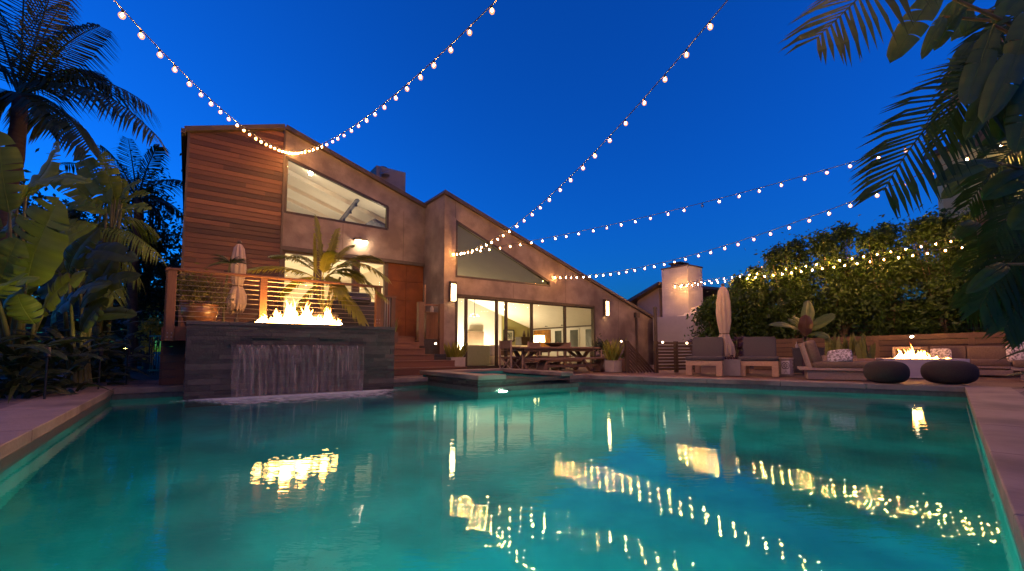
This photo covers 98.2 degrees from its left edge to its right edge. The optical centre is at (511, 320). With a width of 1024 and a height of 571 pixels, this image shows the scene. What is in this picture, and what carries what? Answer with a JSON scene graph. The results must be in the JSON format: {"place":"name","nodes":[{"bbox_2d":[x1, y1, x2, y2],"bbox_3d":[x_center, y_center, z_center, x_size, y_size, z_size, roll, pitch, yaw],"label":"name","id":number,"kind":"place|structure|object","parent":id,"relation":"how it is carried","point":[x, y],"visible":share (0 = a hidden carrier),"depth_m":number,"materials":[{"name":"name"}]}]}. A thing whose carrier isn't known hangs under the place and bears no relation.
{"place":"outdoors","nodes":[
{"label":"outdoors","id":0,"kind":"place"},
{"bbox_2d":[3,352,753,382],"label":"ground","id":1,"kind":"structure","parent":0,"point":[138,375],"depth_m":12.53,"materials":[{"name":"soil"}]},
{"bbox_2d":[18,148,79,300],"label":"evergreen tree","id":2,"kind":"object","parent":1,"relation":"on","point":[36,197],"visible":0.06,"depth_m":13.18,"materials":[{"name":"green plant"}]},
{"bbox_2d":[0,299,104,387],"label":"shade plant","id":3,"kind":"object","parent":1,"relation":"on","point":[62,365],"visible":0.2,"depth_m":7.57,"materials":[{"name":"green plant"}]},
{"bbox_2d":[0,386,117,459],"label":"pool coping","id":4,"kind":"object","parent":1,"relation":"on","point":[23,424],"visible":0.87,"depth_m":4.39,"materials":[{"name":"stone"}]},
{"bbox_2d":[43,347,51,398],"bbox_3d":[-6.020,0.697,5.729,0.110,0.718,0.077,-2,-4,21],"label":"garden spotlight","id":5,"kind":"object","parent":4,"relation":"on","point":[47,356],"visible":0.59,"depth_m":5.71,"materials":[{"name":"black metal"}]},
{"bbox_2d":[25,297,141,366],"bbox_3d":[-17.447,0.427,16.551,6.058,2.610,0.120,1,-4,-20],"label":"board fence","id":6,"kind":"object","parent":1,"relation":"on","point":[48,322],"visible":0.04,"depth_m":16.76,"materials":[{"name":"brown wood"}]},
{"bbox_2d":[0,0,168,355],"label":"king palm","id":7,"kind":"object","parent":1,"relation":"on","point":[22,99],"visible":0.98,"depth_m":9.72,"materials":[{"name":"green plant"}]},
{"bbox_2d":[13,153,165,315],"bbox_3d":[-14.559,-2.075,14.328,6.267,7.368,3.794,1,-4,-15],"label":"evergreen tree","id":8,"kind":"object","parent":1,"relation":"on","point":[79,214],"visible":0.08,"depth_m":14.45,"materials":[{"name":"green plant"}]},
{"bbox_2d":[34,206,181,353],"bbox_3d":[-31.499,-0.684,30.122,26.624,14.503,7.014,0,-4,0],"label":"treeline","id":9,"kind":"object","parent":1,"relation":"on","point":[175,259],"visible":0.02,"depth_m":29.71,"materials":[{"name":"green plant"}]},
{"bbox_2d":[59,136,184,371],"bbox_3d":[-12.133,-2.297,13.749,5.081,7.693,1.980,-1,-4,15],"label":"feather palm","id":10,"kind":"object","parent":1,"relation":"on","point":[132,292],"visible":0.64,"depth_m":13.74,"materials":[{"name":"green plant"}]},
{"bbox_2d":[66,150,183,369],"bbox_3d":[-12.931,-2.258,15.474,4.375,7.910,3.968,-4,-5,45],"label":"evergreen tree","id":11,"kind":"object","parent":1,"relation":"on","point":[146,299],"visible":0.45,"depth_m":15.45,"materials":[{"name":"green plant"}]},
{"bbox_2d":[131,305,163,372],"bbox_3d":[-10.681,0.534,13.164,0.982,2.002,0.855,0,-4,0],"label":"garden shrub","id":12,"kind":"object","parent":1,"relation":"on","point":[153,327],"visible":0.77,"depth_m":13.10,"materials":[{"name":"green plant"}]},
{"bbox_2d":[113,385,183,393],"bbox_3d":[-6.306,1.192,7.736,0.940,0.100,0.370,3,-5,-36],"label":"pool coping","id":13,"kind":"object","parent":1,"relation":"on","point":[147,389],"visible":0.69,"depth_m":7.60,"materials":[{"name":"stone"}]},
{"bbox_2d":[147,331,161,374],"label":"garden gate","id":14,"kind":"structure","parent":1,"relation":"on","point":[152,336],"depth_m":12.10,"materials":[{"name":"black metal"}]},
{"bbox_2d":[149,252,181,346],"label":"evergreen tree","id":15,"kind":"object","parent":1,"relation":"on","point":[176,266],"visible":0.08,"depth_m":18.64,"materials":[{"name":"green plant"}]},
{"bbox_2d":[394,376,427,382],"bbox_3d":[-2.537,1.365,10.309,1.050,0.100,0.480,3,-5,-36],"label":"pool coping","id":16,"kind":"object","parent":1,"relation":"on","point":[410,379],"visible":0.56,"depth_m":10.23,"materials":[{"name":"concrete"}]},
{"bbox_2d":[177,124,653,368],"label":"house","id":17,"kind":"structure","parent":1,"relation":"on","point":[262,201],"depth_m":14.82,"materials":[{"name":"concrete"}]},
{"bbox_2d":[114,0,288,152],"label":"string light","id":18,"kind":"object","parent":17,"relation":"hanging from","point":[141,31],"visible":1,"depth_m":5.99,"materials":[{"name":"white"}]},
{"bbox_2d":[280,250,387,326],"bbox_3d":[-5.466,-0.769,13.819,3.220,2.570,0.140,3,-5,-36],"label":"glass door","id":19,"kind":"structure","parent":17,"relation":"in","point":[385,266],"depth_m":13.52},
{"bbox_2d":[284,156,388,229],"bbox_3d":[-5.438,-3.948,14.004,3.165,1.734,0.120,3,-5,-36],"label":"window","id":20,"kind":"structure","parent":17,"relation":"in","point":[287,159],"depth_m":13.77,"materials":[{"name":"clear glass"}]},
{"bbox_2d":[292,0,496,153],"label":"string light","id":21,"kind":"object","parent":17,"relation":"hanging from","point":[433,61],"visible":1,"depth_m":6.18,"materials":[{"name":"white"}]},
{"bbox_2d":[449,281,456,301],"bbox_3d":[-1.920,-0.950,14.338,0.210,0.650,0.167,3,-5,-36],"label":"wall lamp","id":22,"kind":"object","parent":17,"relation":"attached to","point":[452,291],"visible":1,"depth_m":14.29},
{"bbox_2d":[462,345,489,365],"bbox_3d":[-1.504,1.260,16.184,1.200,0.740,0.920,3,-5,-36],"label":"armchair","id":23,"kind":"object","parent":17,"relation":"on","point":[478,355],"visible":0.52,"depth_m":15.84,"materials":[{"name":"beige fabric"}]},
{"bbox_2d":[468,331,483,344],"bbox_3d":[-2.072,1.441,25.264,1.019,1.696,0.139,3,-5,-36],"label":"fireplace","id":24,"kind":"object","parent":17,"relation":"attached to","point":[475,337],"visible":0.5,"depth_m":25.23,"materials":[{"name":"beige fabric"}]},
{"bbox_2d":[455,220,549,286],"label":"window","id":25,"kind":"structure","parent":17,"relation":"in","point":[494,264],"depth_m":15.37,"materials":[{"name":"glass"}]},
{"bbox_2d":[490,345,554,364],"bbox_3d":[0.237,1.366,17.845,2.800,0.790,1.849,3,-5,-36],"label":"sofa","id":26,"kind":"object","parent":17,"relation":"on","point":[492,360],"visible":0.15,"depth_m":17.27,"materials":[{"name":"wood"}]},
{"bbox_2d":[455,294,595,368],"bbox_3d":[0.778,0.489,16.427,6.660,2.500,0.160,3,-5,-36],"label":"sliding door","id":27,"kind":"structure","parent":17,"relation":"in","point":[593,336],"depth_m":15.68,"materials":[{"name":"brown metal"}]},
{"bbox_2d":[533,330,550,351],"bbox_3d":[1.823,1.221,27.000,0.036,1.330,1.600,3,-5,-36],"label":"wall art","id":28,"kind":"object","parent":17,"relation":"attached to","point":[547,333],"depth_m":26.73},
{"bbox_2d":[569,328,579,346],"bbox_3d":[3.479,0.978,24.735,0.060,1.110,0.800,3,-5,-36],"label":"window","id":29,"kind":"structure","parent":17,"relation":"in","point":[574,334],"depth_m":24.66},
{"bbox_2d":[453,0,727,254],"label":"string light","id":30,"kind":"object","parent":17,"relation":"hanging from","point":[664,76],"visible":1,"depth_m":6.51,"materials":[{"name":"white"}]},
{"bbox_2d":[460,141,922,253],"bbox_3d":[3.995,-2.938,10.173,14.719,1.159,0.064,-3,-5,36],"label":"string light","id":31,"kind":"object","parent":17,"relation":"hanging from","point":[702,205],"visible":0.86,"depth_m":9.97,"materials":[{"name":"white"}]},
{"bbox_2d":[576,142,1001,277],"bbox_3d":[4.497,-1.979,11.127,0.066,0.888,13.213,2,-4,-26],"label":"string light","id":32,"kind":"object","parent":17,"relation":"hanging from","point":[761,233],"visible":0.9,"depth_m":9.51,"materials":[{"name":"white"}]},
{"bbox_2d":[586,374,645,380],"bbox_3d":[2.619,1.421,11.136,1.507,0.100,0.390,-3,-5,34],"label":"pool coping","id":33,"kind":"object","parent":1,"relation":"on","point":[617,377],"visible":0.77,"depth_m":10.98,"materials":[{"name":"concrete"}]},
{"bbox_2d":[628,261,719,364],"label":"neighbour house","id":34,"kind":"structure","parent":1,"relation":"on","point":[670,301],"depth_m":19.75,"materials":[{"name":"beige paint"}]},
{"bbox_2d":[644,376,965,391],"bbox_3d":[5.606,1.295,9.265,5.547,0.100,0.390,-2,-5,31],"label":"pool coping","id":35,"kind":"object","parent":1,"relation":"on","point":[911,387],"visible":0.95,"depth_m":8.80,"materials":[{"name":"stone"}]},
{"bbox_2d":[863,361,909,382],"bbox_3d":[7.176,0.978,8.504,0.689,0.430,0.689,0,-4,0],"label":"pouf","id":36,"kind":"object","parent":35,"relation":"on","point":[886,371],"visible":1,"depth_m":8.27,"materials":[{"name":"fabric"}]},
{"bbox_2d":[924,136,1021,329],"bbox_3d":[22.256,-3.926,19.465,6.400,11.688,0.800,-1,-4,12],"label":"tree","id":37,"kind":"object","parent":1,"relation":"on","point":[946,203],"depth_m":19.98,"materials":[{"name":"plant"}]},
{"bbox_2d":[965,385,1023,562],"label":"pool coping","id":38,"kind":"object","parent":1,"relation":"on","point":[998,413],"visible":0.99,"depth_m":3.14,"materials":[{"name":"stone"}]},
{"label":"pool basin","id":39,"kind":"structure","parent":1,"relation":"in","visible":0},
{"bbox_2d":[183,320,394,399],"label":"fire wall","id":40,"kind":"structure","parent":39,"relation":"on","point":[215,358],"depth_m":8.15,"materials":[{"name":"grey stone"}]},
{"bbox_2d":[256,296,341,324],"bbox_3d":[-4.145,-0.200,8.678,1.567,0.565,0.392,3,-5,-38],"label":"fire","id":41,"kind":"object","parent":40,"relation":"on","point":[290,315],"visible":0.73,"depth_m":8.58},
{"bbox_2d":[0,379,966,469],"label":"pool waterline tile","id":42,"kind":"object","parent":39,"relation":"attached to","point":[15,455],"visible":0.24,"depth_m":8.58,"materials":[{"name":"tile"}]},
{"bbox_2d":[420,368,572,387],"bbox_3d":[-0.430,1.903,10.409,2.540,1.440,2.710,3,-5,-36],"label":"spa","id":43,"kind":"object","parent":39,"relation":"on","point":[484,378],"visible":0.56,"depth_m":9.74,"materials":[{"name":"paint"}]},
{"bbox_2d":[0,382,1023,570],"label":"pool water","id":44,"kind":"structure","parent":0,"point":[590,476],"depth_m":2.64,"materials":[{"name":"liquid"}]},
{"bbox_2d":[182,389,391,403],"bbox_3d":[-2.918,1.312,7.661,4.800,0.001,2.100,3,-5,-36],"label":"foam","id":45,"kind":"object","parent":44,"relation":"on","point":[281,397],"visible":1,"depth_m":7.72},
{"bbox_2d":[0,365,1023,408],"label":"pool terrace","id":46,"kind":"structure","parent":0,"point":[4,403],"depth_m":8.43,"materials":[{"name":"stone"}]},
{"bbox_2d":[0,338,90,402],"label":"shade plant","id":47,"kind":"object","parent":46,"relation":"on","point":[15,384],"visible":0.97,"depth_m":5.88,"materials":[{"name":"green plant"}]},
{"bbox_2d":[0,131,97,394],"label":"bird of paradise plant","id":48,"kind":"object","parent":46,"relation":"on","point":[32,264],"visible":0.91,"depth_m":6.19,"materials":[{"name":"green plant"}]},
{"bbox_2d":[0,327,112,398],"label":"shade plant","id":49,"kind":"object","parent":46,"relation":"on","point":[78,355],"visible":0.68,"depth_m":6.62,"materials":[{"name":"green plant"}]},
{"bbox_2d":[41,320,135,384],"bbox_3d":[-7.730,0.671,8.113,1.432,1.313,1.761,1,-4,-17],"label":"shade plant","id":50,"kind":"object","parent":46,"relation":"on","point":[97,333],"visible":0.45,"depth_m":8.31,"materials":[{"name":"green plant"}]},
{"bbox_2d":[37,227,140,387],"bbox_3d":[-7.383,-0.194,7.672,2.302,2.746,0.820,-1,-4,20],"label":"bird of paradise plant","id":51,"kind":"object","parent":46,"relation":"on","point":[102,273],"visible":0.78,"depth_m":7.44,"materials":[{"name":"green plant"}]},
{"bbox_2d":[24,204,165,361],"bbox_3d":[-8.520,-0.655,9.113,3.183,3.795,1.689,0,-4,0],"label":"arching palm","id":52,"kind":"object","parent":46,"relation":"on","point":[125,222],"visible":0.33,"depth_m":8.88,"materials":[{"name":"green plant"}]},
{"bbox_2d":[50,150,151,382],"bbox_3d":[-8.270,-1.168,8.771,2.253,4.828,0.998,1,-4,-15],"label":"bird of paradise plant","id":53,"kind":"object","parent":46,"relation":"on","point":[114,195],"visible":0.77,"depth_m":8.88,"materials":[{"name":"green plant"}]},
{"bbox_2d":[59,299,155,382],"bbox_3d":[-8.066,0.463,8.950,1.497,1.813,1.391,0,-4,0],"label":"shade plant","id":54,"kind":"object","parent":46,"relation":"on","point":[126,322],"visible":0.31,"depth_m":8.96,"materials":[{"name":"green plant"}]},
{"bbox_2d":[107,334,153,380],"bbox_3d":[-8.487,0.857,9.634,1.217,1.392,1.591,1,-4,-14],"label":"shade plant","id":55,"kind":"object","parent":46,"relation":"on","point":[137,349],"visible":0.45,"depth_m":9.63,"materials":[{"name":"green plant"}]},
{"bbox_2d":[159,326,397,384],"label":"raised deck","id":56,"kind":"structure","parent":46,"relation":"on","point":[173,358],"depth_m":8.14,"materials":[{"name":"brown wood"}]},
{"bbox_2d":[158,262,234,326],"bbox_3d":[-6.299,-0.492,8.994,1.239,1.330,1.202,-2,-4,30],"label":"potted shrub","id":57,"kind":"object","parent":56,"relation":"on","point":[209,310],"visible":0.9,"depth_m":8.74,"materials":[{"name":"green plant"}]},
{"bbox_2d":[205,254,251,321],"bbox_3d":[-6.281,-0.614,9.734,0.915,1.672,0.859,0,-4,0],"label":"dracaena","id":58,"kind":"object","parent":56,"relation":"on","point":[235,260],"visible":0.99,"depth_m":9.76,"materials":[{"name":"green plant"}]},
{"bbox_2d":[226,240,246,321],"bbox_3d":[-6.421,-0.819,10.378,0.480,2.167,0.480,0,-4,0],"label":"umbrella","id":59,"kind":"object","parent":56,"relation":"on","point":[238,249],"visible":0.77,"depth_m":10.30,"materials":[{"name":"fabric"}]},
{"bbox_2d":[163,267,382,340],"bbox_3d":[-5.775,-0.100,10.576,3.863,1.280,4.485,3,-5,-36],"label":"deck railing","id":60,"kind":"object","parent":56,"relation":"on","point":[170,303],"visible":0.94,"depth_m":8.41,"materials":[{"name":"brown wood"}]},
{"bbox_2d":[295,299,331,318],"bbox_3d":[-5.464,-0.135,12.216,1.060,0.850,0.850,3,-5,-36],"label":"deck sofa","id":61,"kind":"object","parent":56,"relation":"on","point":[313,303],"visible":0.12,"depth_m":11.83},
{"bbox_2d":[245,215,391,325],"bbox_3d":[-4.321,-1.099,10.067,3.354,2.684,1.604,0,-4,0],"label":"deck palm","id":62,"kind":"object","parent":56,"relation":"on","point":[327,258],"visible":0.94,"depth_m":10.04,"materials":[{"name":"green plant"}]},
{"bbox_2d":[332,292,373,325],"bbox_3d":[-4.535,-0.203,12.623,1.240,1.200,0.728,3,-5,-36],"label":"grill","id":63,"kind":"object","parent":56,"relation":"on","point":[363,305],"visible":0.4,"depth_m":12.38,"materials":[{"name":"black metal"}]},
{"bbox_2d":[381,295,396,353],"bbox_3d":[-2.921,0.089,10.337,0.408,1.350,0.140,3,-5,-36],"label":"return railing","id":64,"kind":"object","parent":56,"relation":"on","point":[392,301],"visible":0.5,"depth_m":10.37,"materials":[{"name":"brown wood"}]},
{"bbox_2d":[394,336,466,375],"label":"stairs","id":65,"kind":"structure","parent":46,"relation":"on","point":[411,357],"depth_m":12.22,"materials":[{"name":"brown wood"}]},
{"bbox_2d":[416,302,443,353],"bbox_3d":[-2.431,0.225,13.196,0.777,1.555,0.271,2,-4,-26],"label":"landing railing","id":66,"kind":"object","parent":65,"relation":"on","point":[420,325],"visible":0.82,"depth_m":13.15,"materials":[{"name":"brown wood"}]},
{"bbox_2d":[424,312,437,338],"bbox_3d":[-2.575,0.154,13.661,0.475,0.813,0.610,3,-5,-36],"label":"cedar cabinet","id":67,"kind":"object","parent":65,"relation":"on","point":[430,325],"visible":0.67,"depth_m":13.43,"materials":[{"name":"brown wood"}]},
{"bbox_2d":[444,341,468,365],"bbox_3d":[-1.784,1.064,13.727,0.928,0.960,0.676,2,-4,-31],"label":"planter","id":68,"kind":"object","parent":46,"relation":"on","point":[455,352],"visible":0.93,"depth_m":13.61,"materials":[{"name":"green plant"}]},
{"bbox_2d":[682,288,758,344],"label":"hedge tree","id":69,"kind":"object","parent":46,"relation":"on","point":[703,316],"visible":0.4,"depth_m":16.60,"materials":[{"name":"green plant"}]},
{"bbox_2d":[734,299,998,357],"bbox_3d":[12.440,0.483,15.152,13.092,2.310,0.120,-4,-5,44],"label":"board fence","id":70,"kind":"object","parent":46,"relation":"on","point":[869,332],"visible":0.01,"depth_m":15.23,"materials":[{"name":"brown wood"}]},
{"bbox_2d":[778,0,1023,351],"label":"overhanging palm","id":71,"kind":"object","parent":46,"relation":"on","point":[991,244],"visible":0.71,"depth_m":3.94,"materials":[{"name":"green plant"}]},
{"bbox_2d":[880,203,992,338],"bbox_3d":[12.764,-0.905,12.981,3.297,5.320,2.543,0,-4,0],"label":"hedge tree","id":72,"kind":"object","parent":46,"relation":"on","point":[934,229],"visible":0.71,"depth_m":12.80,"materials":[{"name":"green plant"}]},
{"bbox_2d":[886,0,1023,293],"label":"broad leaf tree","id":73,"kind":"object","parent":46,"relation":"on","point":[984,80],"visible":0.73,"depth_m":3.68,"materials":[{"name":"green plant"}]},
{"bbox_2d":[929,190,1022,337],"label":"hedge tree","id":74,"kind":"object","parent":46,"relation":"on","point":[963,217],"depth_m":12.46,"materials":[{"name":"green plant"}]},
{"bbox_2d":[0,0,1023,385],"label":"sky","id":75,"kind":"structure","parent":0,"point":[501,119],"materials":[{"name":"blue"}]},
{"bbox_2d":[530,367,1023,387],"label":"wood deck","id":76,"kind":"structure","parent":0,"point":[1001,381],"depth_m":10.97,"materials":[{"name":"wood"}]},
{"bbox_2d":[499,340,522,368],"bbox_3d":[-0.012,1.016,12.719,0.470,0.920,0.600,3,-5,-36],"label":"director chair","id":77,"kind":"object","parent":76,"relation":"on","point":[505,344],"visible":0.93,"depth_m":12.60,"materials":[{"name":"brown wood"}]},
{"bbox_2d":[503,356,568,369],"bbox_3d":[0.750,1.379,14.290,2.600,0.442,0.396,3,-5,-36],"label":"bench","id":78,"kind":"object","parent":76,"relation":"on","point":[552,363],"visible":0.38,"depth_m":14.33,"materials":[{"name":"brown wood"}]},
{"bbox_2d":[527,342,549,369],"bbox_3d":[0.873,1.133,14.445,0.600,0.920,0.470,3,-5,-42],"label":"director chair","id":79,"kind":"object","parent":76,"relation":"on","point":[533,344],"visible":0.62,"depth_m":14.46,"materials":[{"name":"brown wood"}]},
{"bbox_2d":[509,347,600,370],"bbox_3d":[1.250,1.178,13.501,3.240,0.767,0.916,3,-5,-36],"label":"dining table","id":80,"kind":"object","parent":76,"relation":"on","point":[587,350],"visible":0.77,"depth_m":13.15,"materials":[{"name":"brown wood"}]},
{"bbox_2d":[526,357,606,371],"bbox_3d":[1.720,1.267,12.623,3.050,0.442,0.396,3,-5,-36],"label":"bench","id":81,"kind":"object","parent":76,"relation":"on","point":[597,365],"visible":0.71,"depth_m":12.54,"materials":[{"name":"brown wood"}]},
{"bbox_2d":[602,338,626,371],"bbox_3d":[2.920,0.974,12.891,0.720,1.027,0.730,2,-5,-32],"label":"planter","id":82,"kind":"object","parent":76,"relation":"on","point":[613,363],"visible":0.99,"depth_m":12.80,"materials":[{"name":"green plant"}]},
{"bbox_2d":[624,341,653,372],"bbox_3d":[3.712,1.044,12.842,1.022,0.918,0.100,2,-4,-22],"label":"stair rail","id":83,"kind":"object","parent":76,"relation":"on","point":[628,360],"visible":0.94,"depth_m":12.73,"materials":[{"name":"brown wood"}]},
{"bbox_2d":[653,341,694,372],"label":"slat gate","id":84,"kind":"structure","parent":76,"relation":"on","point":[675,362],"depth_m":12.59,"materials":[{"name":"brown wood"}]},
{"bbox_2d":[685,337,725,375],"bbox_3d":[5.162,0.916,11.696,0.880,0.982,1.520,-2,-5,31],"label":"lounge chair","id":85,"kind":"object","parent":76,"relation":"on","point":[707,351],"visible":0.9,"depth_m":11.56,"materials":[{"name":"fabric"}]},
{"bbox_2d":[716,283,735,357],"bbox_3d":[5.708,0.202,11.913,0.491,2.438,0.480,0,-4,0],"label":"umbrella","id":86,"kind":"object","parent":76,"relation":"on","point":[723,310],"visible":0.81,"depth_m":11.82,"materials":[{"name":"fabric"}]},
{"bbox_2d":[723,355,740,375],"bbox_3d":[5.551,1.090,11.148,0.445,0.562,0.427,-2,-5,31],"label":"cube planter","id":87,"kind":"object","parent":76,"relation":"on","point":[731,366],"visible":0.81,"depth_m":10.99,"materials":[{"name":"grey concrete"}]},
{"bbox_2d":[731,334,744,357],"bbox_3d":[6.173,0.834,12.180,0.532,1.012,0.588,0,-4,0],"label":"croton","id":88,"kind":"object","parent":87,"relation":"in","point":[739,344],"visible":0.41,"depth_m":12.17,"materials":[{"name":"purple plant"}]},
{"bbox_2d":[706,262,788,338],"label":"hedge tree","id":89,"kind":"object","parent":76,"relation":"on","point":[741,287],"visible":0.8,"depth_m":15.89,"materials":[{"name":"green plant"}]},
{"bbox_2d":[675,244,966,286],"bbox_3d":[9.159,-1.658,14.709,0.065,0.397,10.189,2,-4,-24],"label":"string light","id":90,"kind":"object","parent":89,"relation":"hanging from","point":[835,264],"visible":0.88,"depth_m":13.16,"materials":[{"name":"yellow"}]},
{"bbox_2d":[738,337,778,376],"bbox_3d":[6.360,0.896,11.397,0.880,0.982,1.520,-2,-5,31],"label":"lounge chair","id":91,"kind":"object","parent":76,"relation":"on","point":[759,351],"visible":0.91,"depth_m":11.26,"materials":[{"name":"fabric"}]},
{"bbox_2d":[778,358,793,375],"bbox_3d":[6.880,1.158,11.248,0.470,0.440,0.470,0,-4,0],"label":"garden stool","id":92,"kind":"object","parent":76,"relation":"on","point":[785,366],"visible":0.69,"depth_m":11.05,"materials":[{"name":"white ceramic"}]},
{"bbox_2d":[740,232,848,338],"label":"hedge tree","id":93,"kind":"object","parent":76,"relation":"on","point":[795,292],"visible":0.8,"depth_m":15.13,"materials":[{"name":"green plant"}]},
{"bbox_2d":[769,300,834,374],"bbox_3d":[7.450,0.392,11.293,1.689,1.976,0.942,3,-5,-35],"label":"banana plant","id":94,"kind":"object","parent":76,"relation":"on","point":[806,324],"visible":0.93,"depth_m":11.38,"materials":[{"name":"green plant"}]},
{"bbox_2d":[792,348,824,372],"bbox_3d":[7.905,1.052,11.829,0.720,0.670,0.605,-2,-5,31],"label":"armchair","id":95,"kind":"object","parent":76,"relation":"on","point":[798,358],"visible":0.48,"depth_m":11.71,"materials":[{"name":"brown metal"}]},
{"bbox_2d":[797,340,871,380],"bbox_3d":[7.234,0.849,9.780,1.560,0.860,0.996,-2,-4,30],"label":"daybed","id":96,"kind":"object","parent":76,"relation":"on","point":[815,367],"visible":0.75,"depth_m":9.54,"materials":[{"name":"fabric"}]},
{"bbox_2d":[827,349,852,361],"bbox_3d":[7.041,0.761,9.527,0.446,0.317,0.255,-2,-4,30],"label":"pillow","id":97,"kind":"object","parent":96,"relation":"on","point":[842,355],"visible":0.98,"depth_m":9.47,"materials":[{"name":"fabric"}]},
{"bbox_2d":[784,214,885,336],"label":"hedge tree","id":98,"kind":"object","parent":76,"relation":"on","point":[837,294],"visible":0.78,"depth_m":14.44,"materials":[{"name":"green plant"}]},
{"bbox_2d":[821,333,874,360],"bbox_3d":[8.210,0.812,10.860,1.022,1.077,0.362,-2,-4,31],"label":"planter","id":99,"kind":"object","parent":76,"relation":"on","point":[833,345],"visible":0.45,"depth_m":10.92,"materials":[{"name":"green wood"}]},
{"bbox_2d":[853,336,875,360],"bbox_3d":[8.247,0.818,10.369,0.415,1.001,0.373,-2,-4,25],"label":"planter","id":100,"kind":"object","parent":76,"relation":"on","point":[862,352],"visible":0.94,"depth_m":10.31,"materials":[{"name":"ceramic"}]},
{"bbox_2d":[754,331,1019,375],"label":"slat wall","id":101,"kind":"structure","parent":76,"relation":"on","point":[885,344],"depth_m":12.28,"materials":[{"name":"brown wood"}]},
{"bbox_2d":[825,214,949,335],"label":"hedge tree","id":102,"kind":"object","parent":76,"relation":"on","point":[881,299],"visible":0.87,"depth_m":13.48,"materials":[{"name":"green plant"}]},
{"bbox_2d":[875,358,969,377],"bbox_3d":[9.485,1.101,10.408,1.599,0.440,0.800,-1,-4,16],"label":"fire table","id":103,"kind":"object","parent":76,"relation":"on","point":[914,365],"visible":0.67,"depth_m":10.09,"materials":[{"name":"concrete"}]},
{"bbox_2d":[895,344,938,358],"bbox_3d":[9.490,0.710,10.423,0.808,0.424,0.349,-1,-4,16],"label":"fire","id":104,"kind":"object","parent":103,"relation":"on","point":[912,355],"visible":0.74,"depth_m":10.36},
{"bbox_2d":[920,360,979,383],"bbox_3d":[8.187,0.960,8.304,0.791,0.440,0.791,0,-4,0],"label":"pouf","id":105,"kind":"object","parent":76,"relation":"on","point":[949,372],"visible":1,"depth_m":8.05,"materials":[{"name":"fabric"}]},
{"bbox_2d":[892,346,1013,375],"bbox_3d":[11.090,0.990,11.291,2.114,0.700,0.802,-3,-5,40],"label":"outdoor sofa","id":106,"kind":"object","parent":76,"relation":"on","point":[984,356],"visible":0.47,"depth_m":10.95,"materials":[{"name":"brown wood"}]},
{"bbox_2d":[930,348,951,357],"bbox_3d":[10.806,0.836,11.173,0.400,0.285,0.179,-3,-5,40],"label":"pillow","id":107,"kind":"object","parent":106,"relation":"on","point":[941,352],"visible":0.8,"depth_m":11.14,"materials":[{"name":"fabric"}]},
{"bbox_2d":[1011,360,1023,380],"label":"corner seat","id":108,"kind":"object","parent":76,"relation":"on","point":[1018,365],"visible":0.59,"depth_m":9.16,"materials":[{"name":"brown wood"}]},
{"bbox_2d":[1006,342,1023,361],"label":"pillow","id":109,"kind":"object","parent":108,"relation":"on","point":[1017,356],"visible":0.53,"depth_m":9.47,"materials":[{"name":"fabric"}]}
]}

